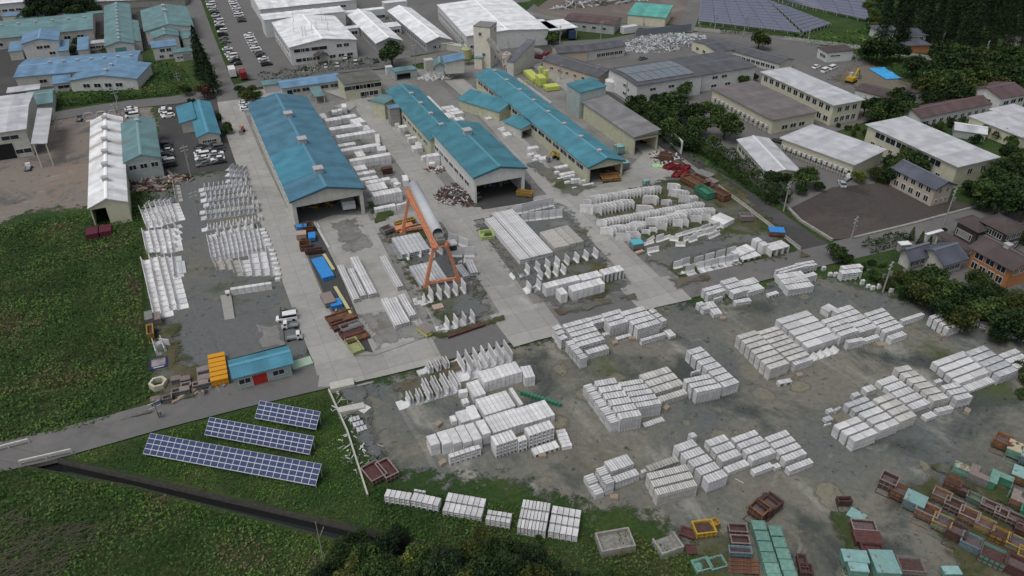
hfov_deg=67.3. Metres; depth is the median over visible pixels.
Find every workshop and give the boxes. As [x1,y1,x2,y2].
[692,37,735,53]
[854,83,895,98]
[904,86,926,102]
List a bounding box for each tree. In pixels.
[19,4,42,17]
[23,0,37,6]
[31,0,53,16]
[42,4,61,15]
[51,0,76,13]
[63,4,86,13]
[69,46,76,54]
[71,36,79,44]
[75,0,94,11]
[86,3,102,11]
[178,84,192,93]
[189,25,205,57]
[189,33,211,67]
[192,49,201,78]
[192,83,213,97]
[195,41,217,79]
[199,50,221,86]
[203,60,222,95]
[233,85,246,95]
[240,89,254,99]
[247,85,257,90]
[252,91,262,98]
[307,558,339,575]
[328,535,356,565]
[333,552,365,575]
[345,527,370,546]
[350,542,382,575]
[354,561,384,575]
[369,532,399,556]
[377,556,420,575]
[378,39,403,66]
[378,551,400,570]
[386,523,408,543]
[395,550,416,570]
[403,559,444,575]
[405,539,436,567]
[424,546,467,575]
[448,567,474,575]
[453,539,480,567]
[463,551,501,575]
[472,525,491,543]
[480,535,512,556]
[492,550,530,575]
[508,537,523,553]
[514,559,554,575]
[519,544,547,566]
[544,558,573,575]
[546,31,559,44]
[569,570,590,575]
[599,565,616,575]
[617,569,639,575]
[623,101,642,114]
[625,94,646,107]
[641,100,661,114]
[641,112,653,119]
[647,112,675,136]
[649,92,667,104]
[655,90,689,115]
[657,104,680,117]
[657,117,685,138]
[667,136,686,149]
[670,125,700,147]
[677,81,692,97]
[680,102,706,121]
[683,136,705,151]
[686,116,711,132]
[699,100,726,121]
[707,112,744,139]
[737,75,750,81]
[751,30,771,48]
[763,170,794,190]
[764,191,779,201]
[780,188,792,199]
[793,165,820,185]
[795,183,807,193]
[813,181,825,191]
[825,242,848,260]
[840,253,853,263]
[850,171,867,182]
[857,47,874,60]
[860,37,898,63]
[860,96,880,116]
[862,2,873,8]
[864,106,886,122]
[865,17,874,23]
[866,166,883,180]
[867,269,883,281]
[868,0,895,31]
[868,8,881,16]
[868,101,891,120]
[870,0,894,11]
[873,6,890,39]
[873,16,882,23]
[878,95,909,118]
[879,162,899,182]
[879,277,895,289]
[880,0,895,17]
[880,154,894,164]
[884,39,907,61]
[885,6,909,41]
[885,151,913,167]
[886,87,916,102]
[890,0,911,25]
[892,0,903,26]
[892,269,904,282]
[893,101,919,115]
[896,6,914,42]
[896,284,914,300]
[897,45,912,60]
[897,145,911,153]
[900,150,933,170]
[902,54,928,77]
[902,269,930,284]
[906,281,939,306]
[907,226,915,241]
[909,76,942,91]
[915,231,924,244]
[916,0,935,31]
[917,0,938,11]
[917,263,951,284]
[918,87,946,102]
[919,59,943,77]
[920,15,931,43]
[921,69,956,91]
[926,10,944,47]
[926,44,955,58]
[926,296,960,319]
[927,0,947,38]
[930,274,967,304]
[931,53,966,70]
[933,0,950,27]
[941,13,958,45]
[942,305,980,332]
[943,1,961,35]
[944,66,975,78]
[945,76,976,98]
[946,284,985,305]
[951,42,972,55]
[958,50,983,67]
[961,179,974,195]
[963,76,988,90]
[963,296,1006,320]
[964,268,994,286]
[966,20,982,49]
[970,59,1005,81]
[970,195,990,209]
[971,177,1002,200]
[974,46,999,58]
[975,279,1010,300]
[978,165,1019,181]
[980,19,1000,48]
[982,183,1023,214]
[983,75,1010,82]
[983,307,1023,333]
[984,51,1017,72]
[986,325,1011,343]
[989,159,1023,178]
[994,174,1023,191]
[997,19,1017,49]
[998,45,1023,57]
[998,63,1023,85]
[998,143,1023,158]
[1002,292,1023,310]
[1005,147,1023,175]
[1005,187,1023,222]
[1011,316,1023,340]
[1013,55,1023,66]
[1015,17,1023,36]
[1017,36,1023,47]
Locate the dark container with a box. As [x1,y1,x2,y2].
[85,224,112,241]
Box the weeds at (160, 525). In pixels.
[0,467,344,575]
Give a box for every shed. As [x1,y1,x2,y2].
[14,14,38,18]
[26,88,56,111]
[63,10,103,20]
[179,30,193,46]
[389,65,416,80]
[442,52,464,73]
[582,95,660,154]
[896,241,911,252]
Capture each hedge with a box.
[67,90,168,104]
[257,57,375,78]
[698,137,788,205]
[720,28,784,35]
[861,230,911,252]
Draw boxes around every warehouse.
[0,0,26,15]
[0,92,37,159]
[87,113,132,225]
[94,0,189,8]
[121,116,164,182]
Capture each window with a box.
[0,134,19,140]
[15,147,32,153]
[39,79,47,82]
[57,84,69,88]
[82,84,90,87]
[93,83,100,87]
[128,165,136,170]
[139,163,147,168]
[150,161,158,166]
[238,377,251,385]
[272,368,284,376]
[292,88,300,92]
[293,47,310,52]
[296,57,309,62]
[302,87,309,91]
[306,56,319,60]
[310,45,326,50]
[321,84,328,88]
[330,83,337,87]
[344,85,359,91]
[355,83,370,89]
[366,82,381,87]
[369,90,377,95]
[531,124,537,132]
[538,129,544,138]
[545,135,551,144]
[552,141,558,150]
[560,147,566,156]
[568,154,574,163]
[576,160,583,170]
[825,104,830,111]
[875,131,885,141]
[885,136,895,146]
[893,179,898,186]
[895,141,906,149]
[900,183,905,190]
[907,186,913,194]
[915,190,920,197]
[922,194,928,201]
[929,157,941,167]
[965,233,971,241]
[966,168,972,174]
[970,260,977,269]
[974,252,983,261]
[977,265,986,271]
[985,258,994,267]
[987,269,994,278]
[990,230,996,236]
[994,274,1002,283]
[995,232,1002,239]
[995,264,1006,273]
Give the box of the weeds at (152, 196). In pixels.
[131,177,173,211]
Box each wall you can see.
[2,447,449,555]
[328,389,368,496]
[329,378,354,392]
[338,402,364,414]
[517,78,551,103]
[636,43,690,51]
[661,132,682,153]
[681,158,800,248]
[787,207,832,240]
[853,206,976,238]
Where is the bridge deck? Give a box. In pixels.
[28,454,71,466]
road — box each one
[0,204,1022,470]
[51,88,228,120]
[187,0,238,101]
[217,99,357,375]
[222,31,682,93]
[254,88,374,103]
[318,336,441,386]
[334,101,544,328]
[371,167,672,232]
[445,78,668,292]
[490,302,561,346]
[527,11,930,59]
[533,63,664,186]
[534,45,827,249]
[620,275,690,309]
[679,0,700,31]
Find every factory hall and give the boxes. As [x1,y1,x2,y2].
[0,12,95,48]
[13,50,142,86]
[104,2,135,52]
[140,3,193,44]
[247,92,364,224]
[250,0,356,21]
[260,6,345,37]
[271,12,357,64]
[347,9,402,52]
[385,83,450,153]
[387,5,452,51]
[430,120,527,202]
[437,0,548,51]
[474,68,625,182]
[607,59,703,101]
[671,51,756,91]
[710,80,818,133]
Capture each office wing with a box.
[176,102,195,132]
[552,44,587,60]
[579,39,625,60]
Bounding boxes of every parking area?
[158,97,235,175]
[214,0,564,78]
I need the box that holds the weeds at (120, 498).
[24,472,330,550]
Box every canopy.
[309,86,324,103]
[544,19,577,38]
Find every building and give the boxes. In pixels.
[20,28,61,58]
[150,39,176,60]
[192,100,220,144]
[277,73,338,94]
[336,70,381,100]
[541,53,608,83]
[564,13,622,34]
[627,2,672,26]
[711,38,794,69]
[736,135,798,183]
[761,67,865,125]
[780,124,887,176]
[817,44,853,61]
[864,116,1000,188]
[900,95,992,126]
[968,111,1023,147]
[969,81,1023,111]
[989,104,1023,122]
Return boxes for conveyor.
[487,37,501,60]
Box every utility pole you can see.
[110,88,121,116]
[147,400,161,417]
[181,145,191,176]
[189,190,198,215]
[783,181,791,211]
[850,216,858,239]
[882,261,893,292]
[943,188,956,225]
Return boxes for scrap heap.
[129,170,194,192]
[172,384,225,403]
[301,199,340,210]
[327,301,352,338]
[330,391,370,421]
[338,431,381,471]
[417,71,457,80]
[424,164,445,173]
[433,184,482,207]
[477,179,509,186]
[625,32,706,52]
[648,150,684,163]
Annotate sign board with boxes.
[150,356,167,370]
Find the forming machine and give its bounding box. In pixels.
[523,66,559,90]
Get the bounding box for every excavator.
[238,124,244,133]
[546,150,559,160]
[844,68,861,83]
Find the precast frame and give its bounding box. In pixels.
[82,112,94,121]
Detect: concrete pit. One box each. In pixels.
[594,527,635,556]
[651,531,684,559]
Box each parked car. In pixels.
[160,144,172,149]
[161,147,173,151]
[162,112,174,118]
[194,144,207,148]
[194,146,208,150]
[195,154,209,160]
[195,160,210,167]
[196,158,210,163]
[209,150,223,155]
[210,147,224,151]
[210,153,224,157]
[210,155,224,160]
[211,158,226,164]
[218,36,228,39]
[220,40,230,43]
[231,61,241,65]
[238,101,250,106]
[240,106,248,110]
[254,50,264,54]
[255,53,266,57]
[638,56,647,60]
[812,64,820,68]
[837,180,846,187]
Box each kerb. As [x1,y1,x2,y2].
[294,225,348,347]
[355,381,372,386]
[369,208,435,326]
[682,160,800,249]
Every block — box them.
[140,257,149,264]
[141,200,150,207]
[141,261,150,268]
[142,265,151,273]
[143,270,152,277]
[144,242,152,248]
[144,275,153,282]
[145,246,156,253]
[145,280,154,287]
[146,285,155,292]
[147,289,156,297]
[148,254,160,261]
[148,294,157,302]
[149,259,158,266]
[150,264,159,270]
[150,300,158,307]
[151,268,160,275]
[151,304,163,311]
[151,338,159,347]
[152,245,163,252]
[152,272,161,280]
[153,278,162,285]
[153,345,161,355]
[154,283,164,290]
[155,288,165,295]
[156,254,168,261]
[156,292,166,300]
[157,259,165,265]
[157,298,167,306]
[158,263,166,270]
[158,303,169,311]
[159,247,166,254]
[159,308,173,318]
[159,338,170,345]
[160,268,167,274]
[160,272,169,279]
[162,277,170,284]
[163,282,175,289]
[164,255,175,261]
[164,286,176,294]
[165,291,173,299]
[166,247,177,253]
[166,297,174,304]
[167,225,178,231]
[167,301,179,310]
[168,272,180,279]
[169,276,181,284]
[170,281,183,288]
[171,244,182,251]
[171,253,181,261]
[171,286,184,293]
[172,209,182,214]
[172,228,181,234]
[172,234,182,240]
[172,240,181,247]
[172,259,181,266]
[172,264,182,271]
[172,291,185,298]
[173,222,182,228]
[173,269,183,277]
[174,214,184,221]
[174,296,187,303]
[175,195,182,202]
[175,301,188,310]
[200,187,206,196]
[200,205,206,214]
[201,193,207,202]
[201,211,207,220]
[201,223,208,231]
[203,199,209,207]
[209,228,219,237]
[210,209,217,219]
[211,256,222,265]
[214,262,224,270]
[220,256,232,264]
[223,262,231,270]
[225,163,233,170]
[225,168,233,176]
[225,174,232,182]
[226,224,233,234]
[229,257,238,264]
[230,261,240,268]
[231,265,241,272]
[232,169,238,176]
[233,222,240,232]
[233,270,242,277]
[238,257,249,264]
[239,261,249,268]
[240,221,247,230]
[240,265,250,272]
[242,269,251,276]
[247,219,254,229]
[247,250,256,257]
[248,254,258,263]
[249,260,259,269]
[250,266,260,276]
[256,247,265,256]
[257,253,267,262]
[258,259,268,268]
[259,266,269,276]
[267,258,276,268]
[268,265,278,276]
[395,391,410,410]
[412,293,425,304]
[414,388,420,405]
[416,361,430,376]
[419,385,430,404]
[421,286,433,305]
[421,378,425,391]
[430,376,434,388]
[432,358,438,371]
[433,383,439,399]
[434,284,441,299]
[435,315,449,332]
[437,247,443,254]
[438,380,448,398]
[439,373,443,385]
[441,356,446,368]
[444,282,450,297]
[448,232,457,243]
[448,371,452,384]
[448,377,458,395]
[450,313,458,329]
[451,351,460,366]
[452,246,462,263]
[452,279,457,295]
[454,357,465,375]
[457,362,470,381]
[458,236,468,246]
[458,311,466,326]
[460,277,465,293]
[462,349,469,364]
[464,246,474,262]
[465,355,473,371]
[467,309,474,324]
[471,347,476,363]
[471,360,481,379]
[474,354,481,368]
[478,345,484,362]
[481,352,489,369]
[486,343,492,359]
[486,349,497,368]
[494,341,500,357]
[498,347,504,365]
[501,339,508,355]
[502,345,512,364]
[516,204,521,213]
[518,262,529,277]
[521,212,527,221]
[522,203,528,212]
[522,280,531,294]
[528,212,534,220]
[529,201,534,211]
[531,278,541,292]
[534,260,539,271]
[535,200,541,210]
[535,211,541,219]
[537,268,542,279]
[541,198,547,208]
[542,210,548,225]
[544,258,550,269]
[544,266,550,278]
[548,197,554,207]
[549,209,555,218]
[552,265,558,276]
[554,256,559,267]
[556,209,561,217]
[560,263,565,274]
[563,253,569,265]
[573,251,579,262]
[580,204,593,214]
[582,249,588,260]
[583,199,591,204]
[587,196,597,203]
[588,205,602,216]
[592,204,605,214]
[592,247,598,258]
[596,220,606,226]
[598,194,607,201]
[598,204,609,213]
[599,203,612,213]
[600,219,610,225]
[600,227,613,236]
[601,194,611,201]
[602,202,616,212]
[603,218,613,224]
[607,226,620,232]
[610,201,623,211]
[610,217,620,223]
[611,192,621,199]
[613,200,627,210]
[613,202,620,211]
[613,216,623,223]
[615,233,630,242]
[616,225,626,232]
[617,199,630,209]
[617,224,630,230]
[618,191,627,198]
[620,199,634,208]
[620,215,630,222]
[624,224,637,230]
[625,190,634,198]
[626,231,640,238]
[635,188,644,195]
[640,205,653,211]
[641,187,651,194]
[641,229,650,234]
[642,196,656,205]
[644,240,653,248]
[645,195,658,204]
[645,218,658,227]
[647,246,658,255]
[648,186,657,194]
[649,227,657,232]
[655,216,667,225]
[656,233,663,242]
[658,222,666,230]
[661,200,669,205]
[661,215,673,224]
[669,183,680,188]
[669,235,678,241]
[671,189,683,196]
[672,219,682,227]
[673,259,684,274]
[674,190,686,196]
[675,210,687,215]
[675,242,685,246]
[676,190,689,197]
[678,195,690,202]
[679,219,688,226]
[681,195,694,202]
[681,257,689,265]
[683,209,695,214]
[685,195,697,202]
[685,263,696,275]
[686,210,691,219]
[688,228,695,233]
[688,234,697,242]
[691,215,701,223]
[694,255,703,267]
[697,261,706,272]
[701,214,710,220]
[701,223,710,230]
[703,207,715,215]
[704,259,713,271]
[705,227,713,234]
[705,252,714,262]
[708,230,719,238]
[711,258,720,269]
[713,221,719,228]
[716,249,725,257]
[718,256,727,267]
[725,255,733,266]
[726,246,735,255]
[732,253,741,264]
[810,352,818,361]
[816,350,825,359]
[823,347,832,357]
[830,345,838,354]
[963,407,970,414]
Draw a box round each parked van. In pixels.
[124,109,138,114]
[125,111,138,118]
[159,141,172,146]
[161,152,174,156]
[162,157,174,162]
[163,160,176,168]
[194,150,209,157]
[207,4,215,7]
[209,142,223,150]
[214,18,223,22]
[215,25,225,29]
[217,28,227,32]
[217,31,227,36]
[226,52,237,57]
[229,57,240,62]
[230,3,239,6]
[234,13,243,16]
[245,36,256,41]
[251,47,261,51]
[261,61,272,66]
[276,309,297,322]
[820,66,829,72]
[829,64,836,69]
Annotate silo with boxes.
[461,46,471,64]
[502,51,510,70]
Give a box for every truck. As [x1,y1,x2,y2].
[24,162,32,171]
[76,114,82,121]
[227,65,236,77]
[238,68,247,79]
[280,306,295,313]
[281,320,298,329]
[285,330,302,341]
[534,48,549,58]
[842,173,852,181]
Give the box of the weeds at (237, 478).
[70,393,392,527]
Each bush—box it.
[216,112,221,119]
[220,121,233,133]
[535,534,543,543]
[866,260,876,265]
[877,262,886,266]
[931,121,946,129]
[946,117,957,126]
[958,116,966,122]
[968,134,984,143]
[991,127,1007,138]
[1003,135,1019,147]
[1014,360,1023,371]
[1014,387,1023,398]
[1016,374,1023,384]
[1020,232,1023,243]
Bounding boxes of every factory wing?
[8,41,25,60]
[52,74,71,92]
[57,39,71,56]
[68,59,152,91]
[77,36,90,54]
[132,20,142,50]
[150,25,180,47]
[345,7,385,23]
[381,0,406,14]
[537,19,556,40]
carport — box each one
[6,83,41,94]
[935,231,972,256]
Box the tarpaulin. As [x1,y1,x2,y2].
[868,67,900,78]
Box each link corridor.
[89,39,105,50]
[345,25,359,35]
[384,22,401,34]
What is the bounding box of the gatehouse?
[228,345,293,388]
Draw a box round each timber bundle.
[434,420,442,428]
[438,458,446,467]
[539,452,545,458]
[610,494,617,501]
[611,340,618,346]
[628,336,634,341]
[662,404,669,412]
[719,316,726,320]
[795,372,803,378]
[876,342,883,347]
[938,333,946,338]
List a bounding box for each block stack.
[178,261,186,273]
[230,282,271,294]
[319,113,326,121]
[324,116,341,126]
[329,124,351,135]
[336,129,375,143]
[337,142,355,148]
[337,264,359,303]
[340,114,356,122]
[340,143,380,155]
[341,103,346,113]
[348,268,366,299]
[349,152,391,168]
[349,415,359,423]
[350,117,365,125]
[350,122,362,131]
[350,256,377,298]
[353,164,367,174]
[353,420,363,429]
[354,151,365,157]
[356,170,375,177]
[356,425,367,434]
[358,404,371,412]
[359,175,377,184]
[363,125,370,130]
[365,177,390,184]
[365,182,387,194]
[371,187,402,204]
[374,203,395,213]
[375,134,380,144]
[376,146,385,153]
[380,255,403,291]
[381,297,401,329]
[384,489,411,506]
[389,297,409,326]
[390,178,397,185]
[390,244,401,259]
[392,232,429,258]
[393,181,400,187]
[396,202,405,209]
[398,124,407,132]
[398,294,416,320]
[402,175,408,186]
[407,136,417,143]
[409,261,447,288]
[411,145,422,152]
[411,492,441,511]
[414,489,425,494]
[426,153,439,165]
[426,434,440,455]
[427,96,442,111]
[429,161,434,166]
[437,430,451,454]
[441,105,454,112]
[442,502,483,521]
[444,113,454,119]
[445,108,459,112]
[445,492,485,508]
[446,428,461,451]
[448,445,480,465]
[449,110,463,117]
[449,415,456,425]
[453,117,463,120]
[455,409,480,425]
[455,424,472,449]
[456,264,469,278]
[458,388,467,397]
[461,398,469,406]
[465,259,477,276]
[465,422,481,448]
[466,380,485,403]
[466,405,476,411]
[475,390,515,418]
[475,419,490,444]
[477,361,521,391]
[484,116,492,120]
[484,408,523,435]
[485,217,529,264]
[485,515,510,528]
[487,510,511,521]
[491,430,516,458]
[492,209,552,260]
[497,127,506,132]
[502,131,512,137]
[509,388,522,407]
[515,400,554,427]
[516,435,526,452]
[517,519,546,538]
[519,509,548,525]
[520,365,534,386]
[522,499,550,514]
[524,420,553,447]
[527,145,538,151]
[527,152,534,157]
[531,441,559,457]
[538,156,551,161]
[540,231,560,254]
[542,275,579,297]
[546,229,569,253]
[548,524,578,542]
[550,514,579,528]
[551,506,580,518]
[552,325,561,338]
[554,164,568,169]
[554,227,575,250]
[554,329,564,342]
[555,429,571,449]
[556,287,567,302]
[557,334,567,348]
[559,171,575,176]
[561,225,583,249]
[562,317,590,332]
[563,174,575,179]
[565,322,593,340]
[565,340,575,354]
[568,278,604,300]
[569,326,597,340]
[569,344,578,358]
[571,178,579,183]
[572,331,600,342]
[573,349,582,363]
[576,336,604,352]
[577,271,601,282]
[577,353,587,368]
[583,383,595,401]
[583,473,597,489]
[585,344,608,359]
[588,391,600,408]
[589,315,601,320]
[589,483,603,499]
[591,318,603,329]
[593,398,606,416]
[594,378,616,391]
[595,466,608,485]
[598,384,621,397]
[599,265,623,281]
[599,406,612,424]
[600,474,614,494]
[601,309,621,318]
[602,332,608,337]
[603,390,626,403]
[604,314,624,331]
[604,454,633,476]
[605,414,618,432]
[607,318,628,336]
[607,396,631,409]
[612,403,636,417]
[612,469,639,489]
[615,333,630,340]
[617,410,641,431]
[618,379,643,387]
[620,306,645,318]
[622,384,647,392]
[625,311,649,331]
[626,389,652,399]
[628,315,654,335]
[631,394,656,404]
[633,319,659,340]
[635,399,661,418]
[639,332,665,345]
[639,367,671,382]
[640,469,646,479]
[642,417,664,427]
[644,373,677,388]
[645,456,678,473]
[645,464,688,489]
[648,308,656,314]
[649,471,692,497]
[650,379,682,396]
[653,312,661,319]
[653,479,697,505]
[657,389,687,405]
[658,317,666,328]
[664,329,675,339]
[672,439,697,460]
[679,447,704,465]
[682,374,710,391]
[685,346,704,363]
[687,379,715,398]
[687,432,696,442]
[687,454,711,476]
[690,351,709,369]
[690,370,699,376]
[692,383,721,403]
[693,462,719,484]
[695,301,704,310]
[696,357,715,374]
[700,305,709,314]
[701,284,721,298]
[701,362,720,374]
[701,469,727,492]
[704,288,725,301]
[704,434,728,452]
[705,301,716,308]
[708,367,726,378]
[709,212,734,228]
[709,308,722,318]
[710,441,734,459]
[713,296,722,302]
[714,373,732,383]
[716,449,741,467]
[720,277,738,287]
[720,378,738,396]
[723,459,749,474]
[724,282,743,294]
[728,286,748,299]
[731,244,755,258]
[731,430,758,447]
[733,298,751,306]
[734,330,758,349]
[736,436,763,453]
[739,251,760,261]
[739,277,758,286]
[739,335,763,354]
[741,441,769,459]
[744,339,768,359]
[746,283,764,296]
[747,448,775,466]
[749,344,773,364]
[750,462,773,476]
[751,237,762,249]
[753,349,778,369]
[757,241,768,255]
[758,326,778,335]
[758,354,783,374]
[762,330,783,339]
[763,359,788,380]
[764,430,789,444]
[766,240,789,256]
[766,291,778,297]
[766,334,788,344]
[770,436,795,450]
[771,338,793,349]
[772,463,780,470]
[773,262,804,278]
[774,271,803,284]
[774,310,811,329]
[775,442,800,460]
[776,343,798,354]
[776,378,792,386]
[778,264,807,273]
[778,278,809,290]
[779,449,806,466]
[781,316,818,334]
[781,347,803,359]
[783,281,813,296]
[784,458,813,475]
[785,272,816,284]
[786,351,809,370]
[787,321,825,340]
[790,356,812,371]
[794,260,814,264]
[794,327,830,346]
[801,333,837,352]
[802,263,816,272]
[820,304,836,317]
[821,315,842,325]
[822,415,833,423]
[825,408,833,414]
[826,319,847,329]
[831,305,853,316]
[831,323,852,333]
[831,416,861,438]
[834,406,841,413]
[836,327,858,345]
[837,268,861,280]
[838,309,859,318]
[838,422,869,445]
[839,264,862,270]
[842,396,869,413]
[843,337,864,349]
[845,314,865,322]
[846,428,877,451]
[849,401,874,417]
[850,318,871,327]
[850,392,860,399]
[856,323,876,337]
[858,406,883,422]
[860,384,875,395]
[863,334,879,344]
[864,308,885,318]
[865,412,891,428]
[868,312,889,323]
[872,316,894,325]
[872,393,894,406]
[873,418,899,439]
[874,320,898,335]
[875,375,898,389]
[879,399,901,412]
[880,324,902,341]
[883,381,906,393]
[885,331,906,344]
[887,405,909,418]
[891,365,912,378]
[891,386,913,399]
[894,411,916,430]
[899,312,924,325]
[899,370,919,383]
[899,392,921,405]
[906,376,926,388]
[906,398,929,412]
[913,381,933,393]
[920,387,940,399]
[920,411,936,421]
[926,313,944,326]
[927,393,947,408]
[930,351,966,371]
[931,318,944,330]
[932,378,942,386]
[933,405,953,416]
[936,320,951,332]
[936,357,973,377]
[940,382,960,393]
[942,324,962,336]
[943,362,981,383]
[945,387,966,402]
[949,393,972,407]
[951,368,988,386]
[962,376,994,392]
[965,345,988,357]
[972,351,995,362]
[978,321,989,330]
[979,356,1002,367]
[986,361,1009,377]
[991,366,1017,384]
[998,349,1020,360]
[1004,354,1023,366]
[1011,360,1023,372]
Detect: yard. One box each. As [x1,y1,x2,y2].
[0,5,187,95]
[0,106,159,223]
[144,170,310,389]
[208,313,284,359]
[220,294,234,319]
[254,324,285,346]
[302,223,372,351]
[316,215,425,355]
[321,108,394,211]
[331,218,372,251]
[339,276,1023,575]
[356,306,424,349]
[382,225,489,327]
[412,238,493,321]
[451,182,480,206]
[475,202,628,307]
[477,180,532,208]
[477,227,620,301]
[527,31,923,156]
[527,161,595,195]
[534,0,687,24]
[595,197,689,233]
[606,165,796,274]
[646,230,774,265]
[726,128,884,207]
[787,183,973,238]
[828,64,914,89]
[834,201,1023,292]
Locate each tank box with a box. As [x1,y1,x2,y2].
[385,65,391,75]
[423,58,433,70]
[441,41,452,50]
[447,43,465,51]
[620,24,637,33]
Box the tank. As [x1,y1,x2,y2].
[605,78,614,91]
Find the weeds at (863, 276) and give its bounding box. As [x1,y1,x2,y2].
[857,269,1001,321]
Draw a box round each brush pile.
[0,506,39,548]
[0,517,107,575]
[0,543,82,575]
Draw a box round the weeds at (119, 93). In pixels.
[54,61,192,107]
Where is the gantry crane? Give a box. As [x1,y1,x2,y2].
[400,180,460,288]
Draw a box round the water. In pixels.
[37,463,438,555]
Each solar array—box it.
[143,433,322,487]
[204,417,314,455]
[255,401,320,430]
[698,19,800,35]
[699,12,789,22]
[699,14,793,25]
[699,16,796,28]
[700,5,779,13]
[700,7,782,15]
[700,10,785,21]
[701,0,772,5]
[701,3,776,9]
[709,0,769,2]
[773,3,788,7]
[775,6,793,11]
[778,0,867,15]
[780,9,798,12]
[782,0,868,22]
[782,11,803,17]
[787,13,808,21]
[789,15,814,24]
[793,0,867,12]
[794,17,819,26]
[796,19,824,30]
[799,21,830,33]
[804,0,866,9]
[821,0,862,5]
[844,0,865,1]
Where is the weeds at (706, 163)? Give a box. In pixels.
[640,110,775,205]
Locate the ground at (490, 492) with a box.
[0,0,1023,575]
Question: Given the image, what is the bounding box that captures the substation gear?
[550,0,647,9]
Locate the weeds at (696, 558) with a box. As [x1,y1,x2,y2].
[687,534,745,575]
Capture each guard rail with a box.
[0,438,29,448]
[18,448,72,464]
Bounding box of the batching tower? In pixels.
[473,21,496,67]
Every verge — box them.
[122,384,272,418]
[149,322,201,403]
[340,387,385,459]
[368,201,393,223]
[392,355,472,400]
[411,50,473,62]
[432,315,504,337]
[517,0,537,9]
[554,293,638,314]
[642,108,776,208]
[668,251,809,288]
[695,532,744,575]
[830,507,872,575]
[853,249,904,272]
[874,270,1023,318]
[906,472,1013,575]
[929,461,1023,510]
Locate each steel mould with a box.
[144,310,154,327]
[146,323,154,343]
[150,395,161,405]
[152,311,161,325]
[162,393,172,403]
[170,374,180,384]
[171,387,181,395]
[179,385,189,394]
[180,375,190,382]
[180,381,190,386]
[192,381,202,388]
[196,365,208,370]
[197,369,209,375]
[197,373,210,380]
[198,378,208,388]
[205,378,211,388]
[208,352,225,359]
[208,356,224,363]
[209,360,226,367]
[209,365,226,372]
[210,369,227,376]
[210,374,228,386]
[291,356,312,370]
[296,223,306,230]
[296,230,306,242]
[299,239,310,251]
[302,221,313,231]
[304,246,322,254]
[308,232,315,241]
[311,256,334,281]
[319,291,335,311]
[322,254,334,270]
[324,308,356,325]
[328,318,347,332]
[330,297,342,308]
[334,286,351,313]
[338,319,362,332]
[338,324,363,339]
[343,330,369,343]
[344,336,364,355]
[360,460,387,485]
[374,457,398,482]
[379,224,395,235]
[381,165,393,176]
[394,216,415,226]
[394,222,413,232]
[416,324,433,337]
[431,303,443,310]
[447,323,485,338]
[478,229,494,239]
[516,189,533,197]
[600,172,620,182]
[605,166,619,174]
[613,143,625,156]
[622,159,629,170]
[629,238,644,252]
[634,249,644,254]
[642,178,649,184]
[651,163,662,167]
[659,151,672,160]
[663,162,675,170]
[666,178,679,180]
[669,164,683,169]
[671,170,681,177]
[677,169,689,176]
[679,525,694,540]
[680,164,690,170]
[680,173,706,188]
[685,544,696,554]
[690,556,713,574]
[691,518,716,543]
[693,173,710,185]
[694,169,714,177]
[694,184,715,200]
[705,177,718,185]
[705,554,728,571]
[708,185,731,201]
[708,516,722,535]
[727,522,748,536]
[727,545,752,558]
[728,558,758,562]
[728,562,758,566]
[728,566,758,569]
[728,569,759,575]
[729,534,750,545]
[738,212,753,221]
[743,497,771,523]
[750,520,766,535]
[753,530,770,546]
[755,492,780,521]
[756,541,773,557]
[759,552,777,567]
[761,491,784,520]
[762,563,780,575]
[767,226,785,240]
[767,525,783,541]
[767,573,781,575]
[771,537,787,551]
[775,548,791,561]
[778,559,795,573]
[782,570,797,575]
[795,553,808,575]
[797,562,813,575]
[835,496,852,512]
[839,549,869,575]
[846,507,866,518]
[846,562,869,575]
[849,518,877,530]
[851,529,883,546]
[858,542,883,553]
[867,549,895,568]
[870,559,901,575]
[874,469,900,498]
[885,481,910,509]
[895,555,927,575]
[898,488,928,520]
[910,502,941,531]
[927,511,953,540]
[930,485,952,512]
[939,566,962,575]
[941,519,969,549]
[942,473,963,491]
[942,494,966,515]
[951,460,970,477]
[955,482,971,499]
[956,504,981,525]
[957,530,983,555]
[964,489,985,506]
[966,463,990,491]
[972,513,996,534]
[976,539,1009,572]
[978,497,1001,514]
[986,468,1014,496]
[987,522,1013,545]
[989,430,1015,457]
[992,505,1008,522]
[1002,438,1023,465]
[1003,532,1023,553]
[1004,550,1023,575]
[1005,509,1023,526]
[1006,488,1023,508]
[1011,464,1023,492]
[1013,519,1023,537]
[1017,448,1023,464]
[1017,544,1023,556]
[1019,503,1023,515]
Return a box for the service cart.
[340,197,355,211]
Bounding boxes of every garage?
[172,47,193,61]
[923,229,943,241]
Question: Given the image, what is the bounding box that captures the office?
[261,78,280,92]
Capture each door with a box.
[0,143,17,159]
[115,47,126,51]
[182,53,191,60]
[251,372,268,384]
[266,85,279,92]
[436,72,443,77]
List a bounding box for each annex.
[370,94,393,119]
[386,104,400,126]
[433,56,444,77]
[474,56,483,68]
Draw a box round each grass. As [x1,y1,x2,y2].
[56,62,186,105]
[201,0,237,78]
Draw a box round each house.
[506,39,534,75]
[566,77,606,118]
[869,24,893,39]
[889,159,957,205]
[892,28,927,39]
[895,242,930,268]
[897,38,931,52]
[922,242,969,271]
[953,215,988,244]
[966,234,1023,287]
[977,213,1023,247]
[1005,35,1023,46]
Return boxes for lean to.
[31,108,57,167]
[457,89,509,120]
[503,114,531,138]
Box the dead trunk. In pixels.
[315,521,324,561]
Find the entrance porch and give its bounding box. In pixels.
[313,50,328,64]
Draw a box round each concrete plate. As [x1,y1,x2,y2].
[409,390,414,406]
[418,388,423,402]
[428,361,433,372]
[428,385,433,400]
[437,358,441,370]
[437,382,442,397]
[445,356,449,367]
[447,380,451,394]
[456,377,460,389]

